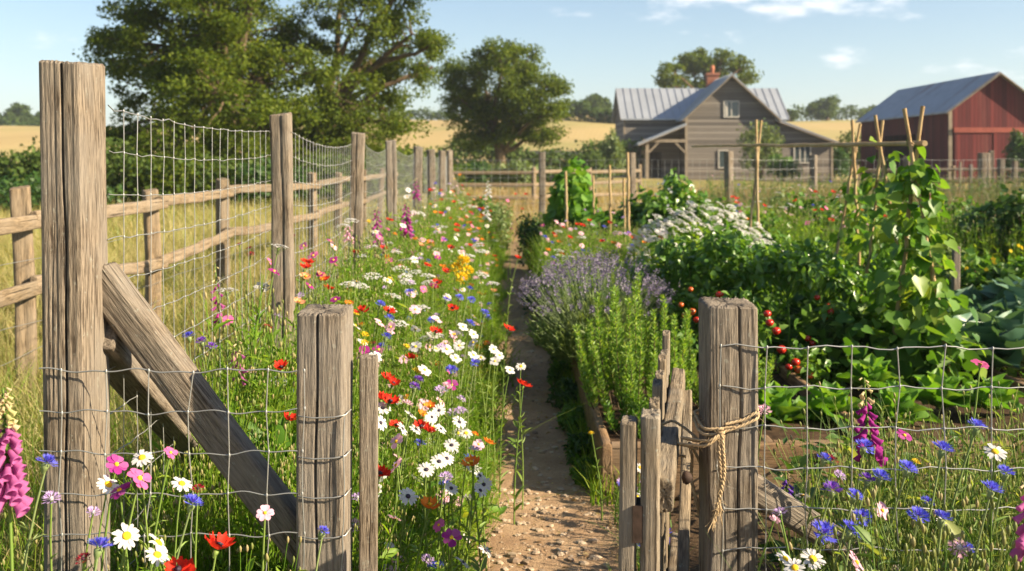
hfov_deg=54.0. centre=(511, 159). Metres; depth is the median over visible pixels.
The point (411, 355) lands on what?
poppy
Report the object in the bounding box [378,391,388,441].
poppy
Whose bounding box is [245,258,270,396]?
cosmos
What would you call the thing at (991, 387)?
wire panel
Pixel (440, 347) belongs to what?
scabious
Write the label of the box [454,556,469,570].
daisy
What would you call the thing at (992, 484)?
cornflower
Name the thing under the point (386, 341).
cosmos
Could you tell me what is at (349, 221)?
yarrow
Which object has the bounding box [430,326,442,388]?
poppy
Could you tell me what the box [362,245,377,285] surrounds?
yarrow
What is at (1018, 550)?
foxglove
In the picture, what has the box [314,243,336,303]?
cosmos
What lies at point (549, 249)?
poppy
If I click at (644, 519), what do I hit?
garden gate
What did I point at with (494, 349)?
cosmos
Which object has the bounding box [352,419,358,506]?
cosmos
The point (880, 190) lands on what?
bean plant
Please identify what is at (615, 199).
dry grass
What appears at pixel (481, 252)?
yarrow
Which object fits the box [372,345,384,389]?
cosmos
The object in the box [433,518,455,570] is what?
cosmos
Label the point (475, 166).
shrub
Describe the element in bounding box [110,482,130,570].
cosmos
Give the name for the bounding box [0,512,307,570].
verge foliage
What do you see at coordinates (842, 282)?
tomato plant
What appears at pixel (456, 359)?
cosmos
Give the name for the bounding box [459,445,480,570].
scabious
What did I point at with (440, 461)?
daisy
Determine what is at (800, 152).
window
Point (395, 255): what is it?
yarrow
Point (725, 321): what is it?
gate post
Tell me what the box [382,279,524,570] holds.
border foliage
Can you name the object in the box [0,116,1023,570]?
ground
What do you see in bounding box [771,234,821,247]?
shrub
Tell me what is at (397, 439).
cosmos
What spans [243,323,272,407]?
scabious
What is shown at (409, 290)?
cornflower
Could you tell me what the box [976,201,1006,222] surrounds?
currant bush
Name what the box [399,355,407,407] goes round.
cosmos
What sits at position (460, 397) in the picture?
scabious
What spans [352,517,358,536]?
scabious
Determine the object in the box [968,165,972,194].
peg
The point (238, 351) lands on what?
foxglove
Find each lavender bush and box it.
[512,246,675,366]
[605,263,681,327]
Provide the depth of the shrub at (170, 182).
29.35 m
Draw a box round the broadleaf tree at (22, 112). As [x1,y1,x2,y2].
[0,101,36,125]
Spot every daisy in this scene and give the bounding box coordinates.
[93,474,119,570]
[112,522,139,570]
[131,449,167,567]
[144,545,169,570]
[149,534,167,570]
[158,477,191,570]
[352,280,360,353]
[355,339,367,432]
[371,230,378,282]
[377,277,391,334]
[378,402,390,489]
[378,415,386,503]
[384,422,406,563]
[390,410,415,508]
[391,487,418,569]
[409,424,420,467]
[409,424,445,545]
[417,462,437,570]
[425,411,436,525]
[430,454,450,570]
[432,228,440,272]
[432,404,453,542]
[436,451,457,569]
[440,389,451,447]
[442,416,466,521]
[443,293,451,339]
[443,438,462,560]
[443,481,457,570]
[447,287,457,335]
[450,457,469,570]
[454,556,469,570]
[458,406,467,467]
[459,288,465,336]
[459,428,472,458]
[459,470,484,568]
[461,484,487,569]
[475,477,491,570]
[478,545,491,570]
[515,363,531,508]
[637,463,640,492]
[775,551,793,570]
[783,558,804,570]
[794,493,812,570]
[800,548,825,570]
[973,443,1009,570]
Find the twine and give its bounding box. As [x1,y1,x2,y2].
[662,404,764,531]
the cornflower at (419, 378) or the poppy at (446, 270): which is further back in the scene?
the poppy at (446, 270)
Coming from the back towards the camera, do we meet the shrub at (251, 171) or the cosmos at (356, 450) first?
the shrub at (251, 171)
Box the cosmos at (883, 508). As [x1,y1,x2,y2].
[851,501,888,564]
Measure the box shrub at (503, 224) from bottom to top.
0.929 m
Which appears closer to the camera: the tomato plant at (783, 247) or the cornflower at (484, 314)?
the cornflower at (484, 314)
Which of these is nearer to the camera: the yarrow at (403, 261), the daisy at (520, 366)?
the daisy at (520, 366)
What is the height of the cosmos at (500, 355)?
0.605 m
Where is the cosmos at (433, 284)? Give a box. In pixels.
[429,283,436,331]
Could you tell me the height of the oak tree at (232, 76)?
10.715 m
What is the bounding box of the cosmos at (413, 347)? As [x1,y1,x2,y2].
[408,341,423,418]
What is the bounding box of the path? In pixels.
[470,231,639,570]
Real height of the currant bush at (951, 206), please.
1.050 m
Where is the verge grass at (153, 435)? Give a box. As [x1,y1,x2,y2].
[0,346,232,570]
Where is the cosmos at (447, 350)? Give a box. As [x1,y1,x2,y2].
[435,344,453,425]
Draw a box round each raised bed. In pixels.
[571,327,890,499]
[761,359,1023,484]
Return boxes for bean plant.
[812,171,886,295]
[836,136,925,301]
[846,140,986,386]
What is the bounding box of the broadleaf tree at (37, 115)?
[32,111,39,123]
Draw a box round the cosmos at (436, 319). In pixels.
[429,316,441,382]
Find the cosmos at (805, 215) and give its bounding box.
[801,188,812,240]
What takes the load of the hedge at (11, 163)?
on the ground at (16, 136)
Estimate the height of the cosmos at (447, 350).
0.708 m
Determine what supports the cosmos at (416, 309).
on the ground at (16, 136)
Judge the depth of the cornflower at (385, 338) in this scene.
4.09 m
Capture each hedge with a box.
[0,114,39,125]
[0,135,412,209]
[369,143,473,194]
[371,106,450,119]
[411,135,649,177]
[559,96,612,122]
[786,103,872,120]
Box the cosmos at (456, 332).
[449,330,465,439]
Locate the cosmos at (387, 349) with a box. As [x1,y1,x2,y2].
[381,330,394,381]
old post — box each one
[977,153,989,198]
[989,151,993,199]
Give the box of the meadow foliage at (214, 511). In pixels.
[107,179,508,570]
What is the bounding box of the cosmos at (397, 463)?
[391,457,411,569]
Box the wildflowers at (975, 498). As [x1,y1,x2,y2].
[712,379,1023,570]
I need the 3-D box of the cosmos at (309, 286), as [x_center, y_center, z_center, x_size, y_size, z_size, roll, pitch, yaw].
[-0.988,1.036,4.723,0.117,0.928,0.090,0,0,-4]
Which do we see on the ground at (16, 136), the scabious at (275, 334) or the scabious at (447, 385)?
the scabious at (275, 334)
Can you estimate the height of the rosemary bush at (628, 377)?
0.711 m
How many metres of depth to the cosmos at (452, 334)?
4.71 m
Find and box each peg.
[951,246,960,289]
[958,162,961,196]
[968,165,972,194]
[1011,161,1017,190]
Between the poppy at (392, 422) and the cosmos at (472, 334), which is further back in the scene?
the cosmos at (472, 334)
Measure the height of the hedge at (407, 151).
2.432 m
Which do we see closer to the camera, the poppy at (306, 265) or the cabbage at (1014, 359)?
the poppy at (306, 265)
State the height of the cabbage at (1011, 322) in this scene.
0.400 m
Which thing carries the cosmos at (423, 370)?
on the ground at (16, 136)
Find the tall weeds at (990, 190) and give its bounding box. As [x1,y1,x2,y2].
[691,170,1023,221]
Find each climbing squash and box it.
[539,156,597,240]
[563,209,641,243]
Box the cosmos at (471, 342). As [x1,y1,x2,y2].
[469,338,491,457]
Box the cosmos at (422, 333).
[416,308,425,356]
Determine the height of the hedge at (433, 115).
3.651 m
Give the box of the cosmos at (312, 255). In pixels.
[308,251,322,294]
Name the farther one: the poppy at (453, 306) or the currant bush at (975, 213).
the currant bush at (975, 213)
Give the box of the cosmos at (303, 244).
[299,242,320,303]
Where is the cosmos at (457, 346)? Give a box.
[451,340,464,438]
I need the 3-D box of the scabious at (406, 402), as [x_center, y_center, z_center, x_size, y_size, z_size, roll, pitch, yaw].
[-0.386,1.166,3.489,0.077,0.668,0.086,0,0,24]
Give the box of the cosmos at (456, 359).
[445,354,461,433]
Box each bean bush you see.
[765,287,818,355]
[791,294,981,392]
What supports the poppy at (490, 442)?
on the path
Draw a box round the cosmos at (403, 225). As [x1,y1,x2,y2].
[399,223,406,257]
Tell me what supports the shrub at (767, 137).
on the ground at (16, 136)
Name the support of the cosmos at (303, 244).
on the ground at (16, 136)
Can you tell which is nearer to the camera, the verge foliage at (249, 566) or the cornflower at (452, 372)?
the verge foliage at (249, 566)
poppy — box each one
[164,556,196,570]
[205,531,234,570]
[274,359,295,437]
[281,297,305,384]
[282,412,296,475]
[294,262,311,339]
[296,258,314,341]
[298,272,310,312]
[312,270,325,303]
[321,276,329,302]
[324,284,334,302]
[354,305,369,339]
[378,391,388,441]
[378,392,399,465]
[378,464,390,484]
[379,306,395,377]
[379,371,395,449]
[379,376,400,492]
[380,217,393,252]
[388,419,402,460]
[402,352,417,412]
[409,495,440,570]
[413,418,431,539]
[417,426,436,560]
[418,262,431,321]
[418,408,427,417]
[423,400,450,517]
[425,285,438,317]
[428,278,441,346]
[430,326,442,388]
[439,264,446,308]
[441,267,451,337]
[447,244,454,284]
[448,304,460,394]
[460,454,493,570]
[472,437,495,545]
[496,323,515,412]
[503,255,521,352]
[507,379,532,523]
[538,248,550,310]
[821,190,836,238]
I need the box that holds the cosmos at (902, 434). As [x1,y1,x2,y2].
[889,429,911,557]
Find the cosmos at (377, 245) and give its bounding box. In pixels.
[366,234,382,293]
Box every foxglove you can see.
[0,387,32,570]
[210,264,226,405]
[231,336,247,425]
[343,223,353,275]
[372,205,384,251]
[399,201,413,255]
[412,178,420,223]
[471,202,495,268]
[484,178,495,248]
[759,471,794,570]
[833,377,887,535]
[1009,485,1023,561]
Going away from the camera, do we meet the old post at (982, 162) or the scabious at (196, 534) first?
the scabious at (196, 534)
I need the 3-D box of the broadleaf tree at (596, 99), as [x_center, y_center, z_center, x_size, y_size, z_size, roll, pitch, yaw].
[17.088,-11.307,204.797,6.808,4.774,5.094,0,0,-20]
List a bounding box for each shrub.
[0,170,126,213]
[115,150,236,208]
[207,154,311,206]
[294,151,384,203]
[454,160,506,190]
[485,198,514,250]
[486,158,538,189]
[514,210,542,270]
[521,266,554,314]
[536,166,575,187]
[576,148,613,178]
[599,127,625,179]
[736,118,785,179]
[764,153,803,180]
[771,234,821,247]
[833,147,850,180]
[836,130,860,176]
[838,240,943,292]
[1001,128,1023,186]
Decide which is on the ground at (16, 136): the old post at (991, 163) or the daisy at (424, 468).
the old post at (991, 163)
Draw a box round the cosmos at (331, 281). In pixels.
[321,262,337,303]
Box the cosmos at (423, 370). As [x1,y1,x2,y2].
[407,364,431,459]
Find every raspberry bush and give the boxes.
[617,185,659,229]
[635,168,720,249]
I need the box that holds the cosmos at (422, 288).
[420,286,425,327]
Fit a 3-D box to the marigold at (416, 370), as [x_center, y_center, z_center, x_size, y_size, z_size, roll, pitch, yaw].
[-0.424,1.152,3.931,0.168,0.695,0.099,0,0,20]
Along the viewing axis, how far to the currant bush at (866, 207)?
11.87 m
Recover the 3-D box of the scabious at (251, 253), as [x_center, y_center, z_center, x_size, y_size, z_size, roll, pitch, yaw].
[-1.302,0.973,4.982,0.125,1.054,0.215,0,0,-27]
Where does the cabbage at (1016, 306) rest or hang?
on the ground at (16, 136)
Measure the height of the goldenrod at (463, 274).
0.813 m
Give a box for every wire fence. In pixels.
[107,105,462,564]
[449,151,1023,223]
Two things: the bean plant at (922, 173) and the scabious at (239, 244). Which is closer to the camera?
the scabious at (239, 244)
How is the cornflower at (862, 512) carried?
on the ground at (16, 136)
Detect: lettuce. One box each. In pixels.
[758,381,825,422]
[791,379,884,423]
[831,353,907,390]
[855,380,942,425]
[904,368,979,410]
[954,373,1023,413]
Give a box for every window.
[718,150,727,167]
[723,101,738,117]
[794,147,810,162]
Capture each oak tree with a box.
[72,0,345,174]
[264,0,457,165]
[434,35,574,182]
[651,46,763,87]
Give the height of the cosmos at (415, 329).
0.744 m
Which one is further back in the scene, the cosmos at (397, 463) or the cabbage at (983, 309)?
the cabbage at (983, 309)
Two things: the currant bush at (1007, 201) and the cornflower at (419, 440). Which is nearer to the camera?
the cornflower at (419, 440)
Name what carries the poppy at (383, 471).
on the ground at (16, 136)
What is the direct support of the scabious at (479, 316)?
on the ground at (16, 136)
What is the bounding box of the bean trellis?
[691,106,949,373]
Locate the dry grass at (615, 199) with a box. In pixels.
[422,181,1022,241]
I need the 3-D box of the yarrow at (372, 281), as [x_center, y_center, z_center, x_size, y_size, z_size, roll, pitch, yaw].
[-0.779,1.071,5.712,0.103,0.859,0.150,0,0,40]
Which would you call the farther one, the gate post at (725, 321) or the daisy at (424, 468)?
the daisy at (424, 468)
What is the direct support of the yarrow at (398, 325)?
on the ground at (16, 136)
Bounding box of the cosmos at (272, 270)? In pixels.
[260,268,278,365]
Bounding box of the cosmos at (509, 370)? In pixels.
[493,366,514,497]
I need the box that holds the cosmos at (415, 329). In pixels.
[410,325,420,402]
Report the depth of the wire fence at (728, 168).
18.94 m
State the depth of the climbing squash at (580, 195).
12.87 m
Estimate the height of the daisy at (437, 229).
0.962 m
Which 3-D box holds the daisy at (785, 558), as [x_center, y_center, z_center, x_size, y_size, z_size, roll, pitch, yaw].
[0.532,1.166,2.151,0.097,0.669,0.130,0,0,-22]
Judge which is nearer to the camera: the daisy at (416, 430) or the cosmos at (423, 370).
the daisy at (416, 430)
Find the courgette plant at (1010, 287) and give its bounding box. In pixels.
[970,274,1023,302]
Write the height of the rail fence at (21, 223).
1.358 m
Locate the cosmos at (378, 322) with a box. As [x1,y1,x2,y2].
[374,318,383,383]
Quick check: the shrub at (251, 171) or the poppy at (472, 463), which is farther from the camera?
the shrub at (251, 171)
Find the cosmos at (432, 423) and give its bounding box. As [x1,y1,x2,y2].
[425,412,436,477]
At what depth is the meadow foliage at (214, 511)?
3.63 m
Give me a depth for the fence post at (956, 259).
8.18 m
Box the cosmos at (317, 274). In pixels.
[316,271,324,303]
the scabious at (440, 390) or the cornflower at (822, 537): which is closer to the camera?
the cornflower at (822, 537)
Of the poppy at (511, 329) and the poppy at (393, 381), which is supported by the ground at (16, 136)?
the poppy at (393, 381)
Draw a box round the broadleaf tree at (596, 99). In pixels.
[582,93,612,111]
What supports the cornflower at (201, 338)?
on the ground at (16, 136)
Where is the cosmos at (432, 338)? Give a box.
[430,315,438,369]
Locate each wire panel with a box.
[39,367,305,570]
[715,343,1023,570]
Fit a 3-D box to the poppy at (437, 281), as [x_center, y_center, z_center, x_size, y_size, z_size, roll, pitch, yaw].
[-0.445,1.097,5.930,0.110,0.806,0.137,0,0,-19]
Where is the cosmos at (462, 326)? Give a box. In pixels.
[453,323,467,404]
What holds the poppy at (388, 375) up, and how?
on the ground at (16, 136)
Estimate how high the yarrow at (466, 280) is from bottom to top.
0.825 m
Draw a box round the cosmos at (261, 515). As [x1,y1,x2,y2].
[255,505,273,570]
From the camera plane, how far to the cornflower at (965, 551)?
2.12 m
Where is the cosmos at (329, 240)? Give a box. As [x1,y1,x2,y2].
[321,239,333,298]
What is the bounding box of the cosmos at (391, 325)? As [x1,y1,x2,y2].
[385,322,401,420]
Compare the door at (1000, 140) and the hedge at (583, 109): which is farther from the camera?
the hedge at (583, 109)
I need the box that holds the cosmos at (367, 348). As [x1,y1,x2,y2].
[358,345,369,383]
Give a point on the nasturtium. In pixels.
(980, 271)
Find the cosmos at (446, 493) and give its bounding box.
[435,491,448,517]
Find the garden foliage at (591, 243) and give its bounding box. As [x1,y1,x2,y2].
[510,196,1023,505]
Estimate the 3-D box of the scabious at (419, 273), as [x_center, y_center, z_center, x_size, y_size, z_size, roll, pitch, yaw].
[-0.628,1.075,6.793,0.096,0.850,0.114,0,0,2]
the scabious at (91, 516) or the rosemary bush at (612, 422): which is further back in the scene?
the rosemary bush at (612, 422)
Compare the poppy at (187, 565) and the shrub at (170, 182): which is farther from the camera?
the shrub at (170, 182)
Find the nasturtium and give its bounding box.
[939,244,1023,289]
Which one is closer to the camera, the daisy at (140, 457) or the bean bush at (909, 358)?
the daisy at (140, 457)
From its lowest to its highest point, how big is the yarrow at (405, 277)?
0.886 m
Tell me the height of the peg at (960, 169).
1.465 m
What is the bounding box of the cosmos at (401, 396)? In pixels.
[394,394,404,419]
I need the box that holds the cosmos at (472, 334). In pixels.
[460,329,477,427]
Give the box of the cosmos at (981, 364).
[951,359,988,527]
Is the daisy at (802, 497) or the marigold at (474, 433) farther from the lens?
the marigold at (474, 433)
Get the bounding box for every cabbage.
[926,284,998,310]
[946,312,1022,371]
[947,297,1007,317]
[960,310,1023,369]
[983,295,1023,319]
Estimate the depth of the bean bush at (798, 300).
7.00 m
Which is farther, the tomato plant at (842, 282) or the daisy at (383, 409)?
the tomato plant at (842, 282)
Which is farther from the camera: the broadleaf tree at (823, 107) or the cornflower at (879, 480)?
the broadleaf tree at (823, 107)
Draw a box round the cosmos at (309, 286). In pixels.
[306,282,313,305]
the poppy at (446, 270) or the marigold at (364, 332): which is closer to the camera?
the marigold at (364, 332)
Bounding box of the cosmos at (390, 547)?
[384,542,396,564]
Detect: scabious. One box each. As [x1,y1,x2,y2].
[42,490,60,570]
[75,552,90,570]
[84,506,101,570]
[191,483,203,570]
[236,242,244,342]
[240,252,252,396]
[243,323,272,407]
[246,246,258,354]
[268,312,279,360]
[352,493,358,505]
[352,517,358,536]
[392,400,412,524]
[401,280,414,332]
[417,256,423,321]
[422,553,434,569]
[432,381,451,488]
[433,385,445,491]
[434,471,452,568]
[435,343,445,434]
[448,408,463,459]
[451,395,465,427]
[453,496,464,543]
[454,406,465,524]
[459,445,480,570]
[473,276,486,369]
[609,478,619,524]
[757,515,779,570]
[758,405,772,564]
[772,507,790,557]
[812,453,838,570]
[817,470,845,570]
[948,537,971,570]
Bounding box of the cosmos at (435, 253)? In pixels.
[433,251,439,267]
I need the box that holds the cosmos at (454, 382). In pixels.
[441,379,458,434]
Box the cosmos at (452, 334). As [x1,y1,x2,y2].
[440,330,456,397]
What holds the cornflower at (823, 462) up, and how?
on the ground at (16, 136)
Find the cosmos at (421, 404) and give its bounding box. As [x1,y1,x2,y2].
[417,398,428,432]
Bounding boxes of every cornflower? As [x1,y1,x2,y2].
[17,454,58,570]
[87,536,113,570]
[176,493,202,564]
[182,331,193,358]
[195,336,206,373]
[205,342,216,374]
[315,525,328,570]
[371,300,384,353]
[376,314,394,356]
[378,332,391,376]
[395,375,423,471]
[395,382,420,501]
[405,289,423,353]
[415,439,425,500]
[428,560,443,567]
[432,296,450,358]
[445,365,458,468]
[451,294,463,378]
[452,319,475,408]
[457,286,473,351]
[464,357,479,482]
[466,296,476,409]
[469,308,489,420]
[529,235,547,319]
[791,452,831,564]
[807,481,843,570]
[811,520,837,570]
[833,488,863,570]
[840,519,861,570]
[843,472,875,568]
[846,438,874,570]
[852,509,871,568]
[857,467,891,559]
[879,459,918,569]
[906,495,935,565]
[907,506,930,568]
[918,440,953,570]
[932,417,987,564]
[934,509,953,570]
[957,541,973,570]
[971,480,1002,568]
[977,464,1015,568]
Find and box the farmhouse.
[611,65,838,180]
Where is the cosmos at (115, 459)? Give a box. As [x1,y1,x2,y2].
[100,454,128,570]
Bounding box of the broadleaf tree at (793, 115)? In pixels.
[784,109,799,121]
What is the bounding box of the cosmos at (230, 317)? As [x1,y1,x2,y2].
[220,315,233,391]
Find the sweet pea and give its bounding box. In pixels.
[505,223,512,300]
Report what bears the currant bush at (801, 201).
on the ground at (16, 136)
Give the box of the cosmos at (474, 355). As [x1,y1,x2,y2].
[458,351,479,452]
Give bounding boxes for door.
[649,152,660,177]
[954,133,992,183]
[993,133,1023,183]
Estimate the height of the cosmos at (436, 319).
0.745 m
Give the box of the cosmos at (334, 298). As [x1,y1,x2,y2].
[330,296,340,303]
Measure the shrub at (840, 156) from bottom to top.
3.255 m
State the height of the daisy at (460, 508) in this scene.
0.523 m
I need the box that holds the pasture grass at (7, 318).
[0,193,473,570]
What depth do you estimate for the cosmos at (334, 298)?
4.67 m
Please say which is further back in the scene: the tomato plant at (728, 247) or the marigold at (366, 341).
the tomato plant at (728, 247)
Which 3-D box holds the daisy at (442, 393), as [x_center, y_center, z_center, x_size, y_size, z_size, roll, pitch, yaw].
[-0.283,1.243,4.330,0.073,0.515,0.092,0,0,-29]
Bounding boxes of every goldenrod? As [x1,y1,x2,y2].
[450,262,461,340]
[454,254,469,349]
[455,271,467,354]
[461,265,473,361]
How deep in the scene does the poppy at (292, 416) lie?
3.10 m
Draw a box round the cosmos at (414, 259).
[409,256,418,301]
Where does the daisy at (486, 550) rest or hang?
on the path
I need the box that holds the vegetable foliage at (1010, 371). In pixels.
[758,259,1023,377]
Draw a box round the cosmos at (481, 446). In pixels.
[473,439,484,482]
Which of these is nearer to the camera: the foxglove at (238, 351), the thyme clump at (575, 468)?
the foxglove at (238, 351)
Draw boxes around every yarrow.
[215,287,248,402]
[253,282,269,394]
[258,244,287,349]
[327,224,349,289]
[339,281,358,296]
[344,218,357,301]
[351,283,368,306]
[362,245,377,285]
[362,272,381,331]
[385,293,400,362]
[387,319,408,391]
[391,250,401,278]
[392,265,408,320]
[398,258,411,314]
[398,273,411,338]
[400,279,415,323]
[408,270,421,338]
[414,305,429,359]
[417,211,424,245]
[420,334,438,363]
[421,273,434,343]
[422,280,434,336]
[426,331,443,366]
[458,463,480,490]
[463,254,474,318]
[471,242,489,336]
[474,249,485,321]
[476,272,489,353]
[483,281,498,384]
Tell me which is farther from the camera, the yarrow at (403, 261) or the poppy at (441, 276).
the poppy at (441, 276)
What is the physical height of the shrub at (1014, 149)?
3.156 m
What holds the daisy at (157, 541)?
on the ground at (16, 136)
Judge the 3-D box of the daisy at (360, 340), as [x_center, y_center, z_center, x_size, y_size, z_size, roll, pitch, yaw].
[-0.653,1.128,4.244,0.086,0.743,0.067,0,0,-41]
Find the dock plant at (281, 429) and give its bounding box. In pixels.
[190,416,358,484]
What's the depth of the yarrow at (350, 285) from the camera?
5.20 m
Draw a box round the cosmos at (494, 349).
[478,344,497,437]
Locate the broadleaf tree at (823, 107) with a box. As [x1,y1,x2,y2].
[805,94,840,120]
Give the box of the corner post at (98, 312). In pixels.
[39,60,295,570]
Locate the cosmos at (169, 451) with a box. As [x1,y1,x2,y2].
[149,447,177,570]
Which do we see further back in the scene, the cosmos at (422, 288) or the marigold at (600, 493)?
the cosmos at (422, 288)
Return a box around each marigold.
[320,276,324,303]
[352,331,368,433]
[360,219,370,273]
[361,340,368,353]
[392,344,408,434]
[392,368,421,474]
[457,431,478,544]
[589,431,609,520]
[885,458,920,570]
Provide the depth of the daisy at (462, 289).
6.76 m
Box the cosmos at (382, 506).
[378,484,383,558]
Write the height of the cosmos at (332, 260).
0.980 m
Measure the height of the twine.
0.314 m
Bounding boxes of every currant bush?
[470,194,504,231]
[530,212,552,241]
[596,207,618,213]
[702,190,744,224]
[713,208,796,238]
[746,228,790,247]
[760,184,812,217]
[774,191,842,237]
[805,200,887,252]
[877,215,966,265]
[912,196,974,223]
[941,209,986,247]
[958,181,1023,263]
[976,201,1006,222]
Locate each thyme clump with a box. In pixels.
[545,375,577,411]
[546,359,570,387]
[547,349,559,363]
[555,398,585,434]
[561,427,591,465]
[567,454,596,489]
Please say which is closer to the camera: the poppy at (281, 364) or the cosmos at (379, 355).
the poppy at (281, 364)
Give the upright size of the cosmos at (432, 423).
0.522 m
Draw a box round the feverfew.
[627,199,780,285]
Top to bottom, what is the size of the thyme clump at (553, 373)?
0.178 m
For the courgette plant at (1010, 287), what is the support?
on the ground at (16, 136)
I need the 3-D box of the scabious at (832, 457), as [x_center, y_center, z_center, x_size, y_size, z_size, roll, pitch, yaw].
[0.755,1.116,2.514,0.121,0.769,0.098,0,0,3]
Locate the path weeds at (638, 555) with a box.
[475,364,695,570]
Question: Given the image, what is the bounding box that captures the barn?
[855,71,1023,183]
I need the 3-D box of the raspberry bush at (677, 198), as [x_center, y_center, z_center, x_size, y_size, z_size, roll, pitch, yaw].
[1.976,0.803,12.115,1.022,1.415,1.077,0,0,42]
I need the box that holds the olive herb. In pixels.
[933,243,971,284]
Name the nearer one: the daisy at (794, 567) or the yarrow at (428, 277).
the daisy at (794, 567)
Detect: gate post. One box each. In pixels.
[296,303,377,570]
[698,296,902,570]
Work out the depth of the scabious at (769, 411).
2.81 m
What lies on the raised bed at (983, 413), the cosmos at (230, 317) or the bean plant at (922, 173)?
the bean plant at (922, 173)
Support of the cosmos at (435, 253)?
on the ground at (16, 136)
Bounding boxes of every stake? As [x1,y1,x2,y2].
[564,171,567,233]
[592,175,594,214]
[608,165,611,233]
[622,178,625,247]
[626,152,630,242]
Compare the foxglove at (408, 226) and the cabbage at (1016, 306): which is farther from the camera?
the foxglove at (408, 226)
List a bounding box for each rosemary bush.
[572,271,696,412]
[603,390,648,438]
[684,329,775,408]
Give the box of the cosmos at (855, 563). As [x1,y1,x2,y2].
[849,550,863,570]
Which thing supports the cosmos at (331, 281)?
on the ground at (16, 136)
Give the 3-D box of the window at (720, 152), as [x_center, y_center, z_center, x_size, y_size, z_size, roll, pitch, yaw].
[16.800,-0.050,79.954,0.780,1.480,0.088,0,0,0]
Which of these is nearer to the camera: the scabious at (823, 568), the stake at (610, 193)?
the scabious at (823, 568)
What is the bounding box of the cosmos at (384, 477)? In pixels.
[378,476,388,552]
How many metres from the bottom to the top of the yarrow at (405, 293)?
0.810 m
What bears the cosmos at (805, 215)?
on the ground at (16, 136)
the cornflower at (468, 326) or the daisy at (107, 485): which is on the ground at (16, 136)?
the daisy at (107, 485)
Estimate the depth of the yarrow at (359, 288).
5.40 m
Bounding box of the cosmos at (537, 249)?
[532,231,541,272]
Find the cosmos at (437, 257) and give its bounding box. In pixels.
[432,255,440,285]
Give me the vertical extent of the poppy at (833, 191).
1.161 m
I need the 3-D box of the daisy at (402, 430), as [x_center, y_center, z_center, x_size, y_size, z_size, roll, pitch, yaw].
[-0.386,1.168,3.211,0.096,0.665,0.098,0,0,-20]
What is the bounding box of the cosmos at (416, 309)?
[405,305,420,384]
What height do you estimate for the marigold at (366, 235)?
1.108 m
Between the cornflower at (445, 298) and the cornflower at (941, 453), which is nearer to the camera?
the cornflower at (941, 453)
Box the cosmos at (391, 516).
[382,515,400,558]
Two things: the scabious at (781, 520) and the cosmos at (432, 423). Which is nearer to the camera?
the scabious at (781, 520)
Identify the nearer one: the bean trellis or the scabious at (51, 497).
the scabious at (51, 497)
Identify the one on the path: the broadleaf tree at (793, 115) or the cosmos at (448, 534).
the cosmos at (448, 534)
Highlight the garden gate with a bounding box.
[618,330,692,570]
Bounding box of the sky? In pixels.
[0,0,1023,126]
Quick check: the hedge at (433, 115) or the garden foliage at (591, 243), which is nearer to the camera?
the garden foliage at (591, 243)
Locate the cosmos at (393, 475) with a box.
[381,454,401,510]
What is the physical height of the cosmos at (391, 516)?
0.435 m
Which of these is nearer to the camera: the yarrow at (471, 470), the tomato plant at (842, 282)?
the yarrow at (471, 470)
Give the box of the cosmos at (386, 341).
[379,305,396,388]
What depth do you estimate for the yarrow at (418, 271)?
6.20 m
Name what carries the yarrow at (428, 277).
on the ground at (16, 136)
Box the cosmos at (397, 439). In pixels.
[390,433,413,568]
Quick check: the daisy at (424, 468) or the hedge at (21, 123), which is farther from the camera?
the hedge at (21, 123)
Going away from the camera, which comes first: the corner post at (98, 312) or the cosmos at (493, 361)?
the corner post at (98, 312)
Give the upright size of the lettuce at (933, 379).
0.214 m
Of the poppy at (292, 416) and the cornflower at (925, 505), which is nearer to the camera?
the cornflower at (925, 505)
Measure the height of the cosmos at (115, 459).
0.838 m
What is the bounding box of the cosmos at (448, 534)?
[442,528,461,570]
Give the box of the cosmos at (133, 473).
[118,468,151,570]
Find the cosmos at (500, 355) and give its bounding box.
[485,351,503,458]
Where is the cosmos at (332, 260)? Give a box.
[329,256,341,303]
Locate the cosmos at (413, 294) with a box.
[406,292,415,337]
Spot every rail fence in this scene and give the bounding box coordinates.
[0,168,398,410]
[445,164,641,207]
[856,165,1023,194]
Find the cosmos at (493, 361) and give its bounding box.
[486,357,504,484]
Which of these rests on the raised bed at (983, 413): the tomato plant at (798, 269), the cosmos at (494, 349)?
the tomato plant at (798, 269)
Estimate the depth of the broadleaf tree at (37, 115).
239.10 m
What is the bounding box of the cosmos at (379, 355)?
[369,351,381,361]
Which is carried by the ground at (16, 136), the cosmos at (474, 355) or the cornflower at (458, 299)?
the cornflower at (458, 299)
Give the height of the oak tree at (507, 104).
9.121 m
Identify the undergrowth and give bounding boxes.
[164,299,507,570]
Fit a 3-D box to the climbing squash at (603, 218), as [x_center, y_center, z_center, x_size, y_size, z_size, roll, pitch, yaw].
[1.037,1.065,12.383,1.176,0.892,1.007,0,0,-34]
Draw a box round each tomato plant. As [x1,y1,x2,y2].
[602,227,728,365]
[658,218,781,358]
[667,245,780,333]
[693,236,861,384]
[736,236,840,295]
[749,244,887,374]
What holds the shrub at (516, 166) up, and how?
on the ground at (16, 136)
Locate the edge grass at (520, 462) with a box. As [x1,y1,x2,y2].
[388,274,696,570]

